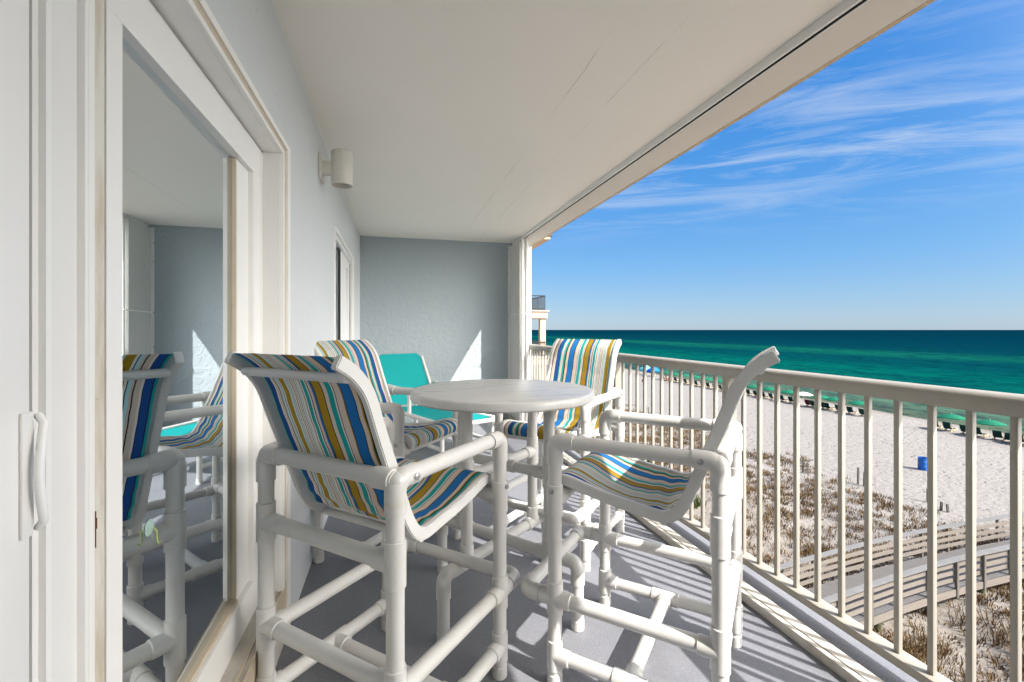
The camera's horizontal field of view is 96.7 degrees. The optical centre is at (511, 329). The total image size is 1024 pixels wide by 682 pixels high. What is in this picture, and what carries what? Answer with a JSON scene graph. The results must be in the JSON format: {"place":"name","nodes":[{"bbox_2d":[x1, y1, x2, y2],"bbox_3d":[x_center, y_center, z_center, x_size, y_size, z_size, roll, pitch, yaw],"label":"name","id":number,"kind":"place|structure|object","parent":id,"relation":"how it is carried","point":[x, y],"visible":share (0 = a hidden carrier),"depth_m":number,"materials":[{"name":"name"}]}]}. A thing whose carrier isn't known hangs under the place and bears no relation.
{"place":"outdoors","nodes":[
{"label":"outdoors","id":0,"kind":"place"},
{"bbox_2d":[205,0,359,603],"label":"house wall","id":1,"kind":"structure","parent":0,"point":[256,34],"depth_m":2.12,"materials":[{"name":"paint"}]},
{"bbox_2d":[149,0,290,681],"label":"door frame","id":2,"kind":"object","parent":1,"relation":"attached to","point":[195,28],"visible":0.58,"depth_m":1.71,"materials":[{"name":"white plastic"}]},
{"bbox_2d":[0,0,49,681],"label":"sliding leaf","id":3,"kind":"object","parent":2,"relation":"attached to","point":[22,474],"visible":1,"depth_m":0.57,"materials":[{"name":"white plastic"}]},
{"bbox_2d":[29,0,103,681],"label":"door mullion","id":4,"kind":"structure","parent":2,"relation":"attached to","point":[66,301],"depth_m":0.68,"materials":[{"name":"white plastic"}]},
{"bbox_2d":[104,0,259,681],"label":"patio door","id":5,"kind":"structure","parent":2,"relation":"attached to","point":[181,279],"depth_m":1.07,"materials":[{"name":"glass"}]},
{"bbox_2d":[145,519,161,543],"bbox_3d":[-0.757,0.429,0.967,0.022,0.057,0.036,0,0,-15],"label":"suction hook","id":6,"kind":"object","parent":5,"relation":"attached to","point":[150,527],"visible":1,"depth_m":0.96,"materials":[{"name":"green plastic"}]},
{"bbox_2d":[318,148,352,188],"bbox_3d":[-1.040,-0.957,2.695,0.182,0.203,0.140,0,0,-15],"label":"wall light","id":7,"kind":"object","parent":1,"relation":"attached to","point":[338,168],"visible":1,"depth_m":2.65,"materials":[{"name":"paint"}]},
{"bbox_2d":[334,225,353,339],"bbox_3d":[-1.556,0.234,4.062,0.150,1.989,1.585,0,0,-15],"label":"patio door","id":8,"kind":"structure","parent":1,"relation":"attached to","point":[343,293],"depth_m":4.09,"materials":[{"name":"white plastic"}]},
{"bbox_2d":[360,236,531,422],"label":"partition wall","id":9,"kind":"structure","parent":0,"point":[440,307],"depth_m":6.12,"materials":[{"name":"blue paint"}]},
{"bbox_2d":[276,0,843,242],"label":"balcony ceiling","id":10,"kind":"structure","parent":0,"point":[504,121],"depth_m":2.27,"materials":[{"name":"paint"}]},
{"bbox_2d":[526,0,935,246],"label":"edge beam","id":11,"kind":"structure","parent":10,"relation":"attached to","point":[869,20],"depth_m":2.22,"materials":[{"name":"paint"}]},
{"bbox_2d":[512,0,868,243],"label":"shutter track","id":12,"kind":"structure","parent":11,"relation":"attached to","point":[829,19],"depth_m":2.23,"materials":[{"name":"white plastic"}]},
{"bbox_2d":[275,418,918,681],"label":"balcony floor","id":13,"kind":"structure","parent":0,"point":[767,651],"depth_m":1.94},
{"bbox_2d":[224,351,519,681],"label":"bar chair","id":14,"kind":"object","parent":13,"relation":"on","point":[333,430],"visible":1,"depth_m":1.35,"materials":[{"name":"white plastic"}]},
{"bbox_2d":[313,339,460,563],"bbox_3d":[-0.679,0.645,2.555,0.821,1.170,0.604,0,0,24],"label":"bar chair","id":15,"kind":"object","parent":13,"relation":"on","point":[362,355],"visible":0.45,"depth_m":2.59,"materials":[{"name":"multicoloured fabric"}]},
{"bbox_2d":[379,353,494,454],"bbox_3d":[-0.912,0.759,4.930,0.624,0.942,1.790,0,0,-39],"label":"sun lounger","id":16,"kind":"object","parent":13,"relation":"on","point":[409,370],"visible":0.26,"depth_m":5.27,"materials":[{"name":"teal fabric"}]},
{"bbox_2d":[410,379,594,640],"bbox_3d":[-0.043,0.750,2.100,0.835,0.960,0.835,0,0,-9],"label":"bar table","id":17,"kind":"object","parent":13,"relation":"on","point":[465,399],"visible":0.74,"depth_m":1.93,"materials":[{"name":"plastic"}]},
{"bbox_2d":[486,338,624,571],"bbox_3d":[0.292,0.645,2.702,0.604,1.170,0.821,0,0,32],"label":"bar chair","id":18,"kind":"object","parent":13,"relation":"on","point":[590,363],"visible":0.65,"depth_m":2.77,"materials":[{"name":"multicoloured fabric"}]},
{"bbox_2d":[520,346,779,681],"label":"bar chair","id":19,"kind":"object","parent":13,"relation":"on","point":[606,472],"visible":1,"depth_m":1.56,"materials":[{"name":"white plastic"}]},
{"bbox_2d":[507,415,883,681],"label":"shutter track","id":20,"kind":"structure","parent":13,"relation":"on","point":[844,666],"depth_m":1.85,"materials":[{"name":"white metal"}]},
{"bbox_2d":[508,238,530,420],"bbox_3d":[0.097,0.013,6.076,0.160,2.375,0.605,0,0,-15],"label":"storm shutter","id":21,"kind":"object","parent":20,"relation":"on","point":[518,309],"visible":0.91,"depth_m":5.92,"materials":[{"name":"white plastic"}]},
{"bbox_2d":[529,344,1023,681],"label":"railing","id":22,"kind":"object","parent":13,"relation":"on","point":[971,402],"visible":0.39,"depth_m":1.72,"materials":[{"name":"white metal"}]},
{"bbox_2d":[532,330,1023,435],"bbox_3d":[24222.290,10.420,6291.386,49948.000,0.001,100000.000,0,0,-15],"label":"sea water","id":23,"kind":"structure","parent":0,"point":[989,360],"depth_m":200.10,"materials":[{"name":"teal liquid"}]},
{"bbox_2d":[532,0,1023,329],"label":"sky","id":24,"kind":"structure","parent":0,"point":[883,189],"materials":[{"name":"blue"}]},
{"bbox_2d":[535,355,1023,681],"bbox_3d":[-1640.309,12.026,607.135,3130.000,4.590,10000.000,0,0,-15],"label":"beach sand","id":25,"kind":"structure","parent":0,"point":[992,478],"depth_m":31.45,"materials":[{"name":"beige sand"}]},
{"bbox_2d":[532,234,552,379],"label":"neighbour building","id":26,"kind":"structure","parent":25,"relation":"on","point":[540,314],"depth_m":32.95,"materials":[{"name":"beige paint"}]},
{"bbox_2d":[639,365,649,374],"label":"beach tent","id":27,"kind":"object","parent":25,"relation":"on","point":[641,368],"visible":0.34,"depth_m":103.44,"materials":[{"name":"teal fabric"}]},
{"bbox_2d":[646,367,659,372],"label":"beach tent","id":28,"kind":"object","parent":25,"relation":"on","point":[656,370],"visible":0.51,"depth_m":99.89,"materials":[{"name":"blue fabric"}]},
{"bbox_2d":[694,493,710,508],"bbox_3d":[10.530,9.714,26.145,1.869,0.836,1.435,0,0,13],"label":"dune plant","id":29,"kind":"object","parent":25,"relation":"on","point":[697,501],"visible":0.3,"depth_m":25.96,"materials":[{"name":"green plant"}]},
{"bbox_2d":[762,386,773,398],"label":"beach umbrella","id":30,"kind":"object","parent":25,"relation":"on","point":[769,388],"visible":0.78,"depth_m":67.11,"materials":[{"name":"green fabric"}]},
{"bbox_2d":[780,395,788,401],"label":"beach chair","id":31,"kind":"object","parent":25,"relation":"on","point":[781,398],"visible":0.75,"depth_m":64.83,"materials":[{"name":"green fabric"}]},
{"bbox_2d":[780,390,792,393],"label":"beach umbrella","id":32,"kind":"object","parent":25,"relation":"on","point":[788,391],"visible":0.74,"depth_m":63.82,"materials":[{"name":"green fabric"}]},
{"bbox_2d":[802,457,807,473],"bbox_3d":[20.545,9.619,31.916,0.188,1.356,0.469,0,0,-28],"label":"fence post","id":33,"kind":"object","parent":25,"relation":"on","point":[803,466],"visible":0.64,"depth_m":31.96,"materials":[{"name":"grey wood"}]},
{"bbox_2d":[800,391,812,404],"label":"beach umbrella","id":34,"kind":"object","parent":25,"relation":"on","point":[803,393],"visible":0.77,"depth_m":61.64,"materials":[{"name":"beige fabric"}]},
{"bbox_2d":[591,401,1023,681],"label":"dune grass","id":35,"kind":"structure","parent":25,"relation":"on","point":[912,651],"depth_m":21.75,"materials":[{"name":"brown plant"}]},
{"bbox_2d":[823,402,835,409],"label":"beach chair","id":36,"kind":"object","parent":25,"relation":"on","point":[826,405],"visible":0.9,"depth_m":58.10,"materials":[{"name":"green fabric"}]},
{"bbox_2d":[825,397,845,400],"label":"beach umbrella","id":37,"kind":"object","parent":25,"relation":"on","point":[833,399],"visible":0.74,"depth_m":57.15,"materials":[{"name":"green fabric"}]},
{"bbox_2d":[846,406,858,414],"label":"beach chair","id":38,"kind":"object","parent":25,"relation":"on","point":[849,409],"visible":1,"depth_m":55.17,"materials":[{"name":"green fabric"}]},
{"bbox_2d":[848,401,863,404],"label":"beach umbrella","id":39,"kind":"object","parent":25,"relation":"on","point":[857,402],"visible":0.77,"depth_m":54.19,"materials":[{"name":"green fabric"}]},
{"bbox_2d":[858,408,872,415],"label":"beach chair","id":40,"kind":"object","parent":25,"relation":"on","point":[861,411],"visible":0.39,"depth_m":53.84,"materials":[{"name":"green fabric"}]},
{"bbox_2d":[857,467,875,488],"bbox_3d":[22.582,9.581,29.017,0.189,1.355,1.112,0,0,-24],"label":"fence post","id":41,"kind":"object","parent":25,"relation":"on","point":[863,477],"visible":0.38,"depth_m":29.41,"materials":[{"name":"grey wood"}]},
{"bbox_2d":[772,512,1023,632],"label":"boardwalk","id":42,"kind":"structure","parent":25,"relation":"on","point":[992,564],"depth_m":16.61,"materials":[{"name":"grey wood"}]},
{"bbox_2d":[917,456,926,470],"bbox_3d":[29.366,9.580,32.527,0.594,0.920,0.594,0,0,-15],"label":"trash barrel","id":43,"kind":"object","parent":25,"relation":"on","point":[922,464],"visible":0.8,"depth_m":32.33,"materials":[{"name":"blue plastic"}]},
{"bbox_2d":[939,501,949,512],"bbox_3d":[23.844,9.883,25.082,0.195,0.761,0.467,0,0,-31],"label":"fence post","id":44,"kind":"object","parent":25,"relation":"on","point":[941,507],"visible":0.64,"depth_m":25.12,"materials":[{"name":"grey wood"}]},
{"bbox_2d":[942,422,957,431],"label":"beach chair","id":45,"kind":"object","parent":25,"relation":"on","point":[946,425],"visible":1,"depth_m":45.97,"materials":[{"name":"green fabric"}]},
{"bbox_2d":[937,413,964,430],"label":"beach umbrella","id":46,"kind":"object","parent":25,"relation":"on","point":[951,416],"visible":0.91,"depth_m":45.64,"materials":[{"name":"green fabric"}]},
{"bbox_2d":[959,424,964,433],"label":"beach chair","id":47,"kind":"object","parent":25,"relation":"on","point":[962,428],"visible":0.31,"depth_m":44.73,"materials":[{"name":"green fabric"}]},
{"bbox_2d":[976,427,989,437],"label":"beach chair","id":48,"kind":"object","parent":25,"relation":"on","point":[978,430],"visible":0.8,"depth_m":43.49,"materials":[{"name":"green fabric"}]},
{"bbox_2d":[976,420,1006,425],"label":"beach umbrella","id":49,"kind":"object","parent":25,"relation":"on","point":[990,422],"visible":0.93,"depth_m":42.59,"materials":[{"name":"green fabric"}]},
{"bbox_2d":[992,430,1003,441],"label":"beach chair","id":50,"kind":"object","parent":25,"relation":"on","point":[996,433],"visible":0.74,"depth_m":42.12,"materials":[{"name":"green fabric"}]},
{"bbox_2d":[1004,433,1009,442],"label":"beach chair","id":51,"kind":"object","parent":25,"relation":"on","point":[1006,436],"visible":0.54,"depth_m":41.20,"materials":[{"name":"green fabric"}]}
]}

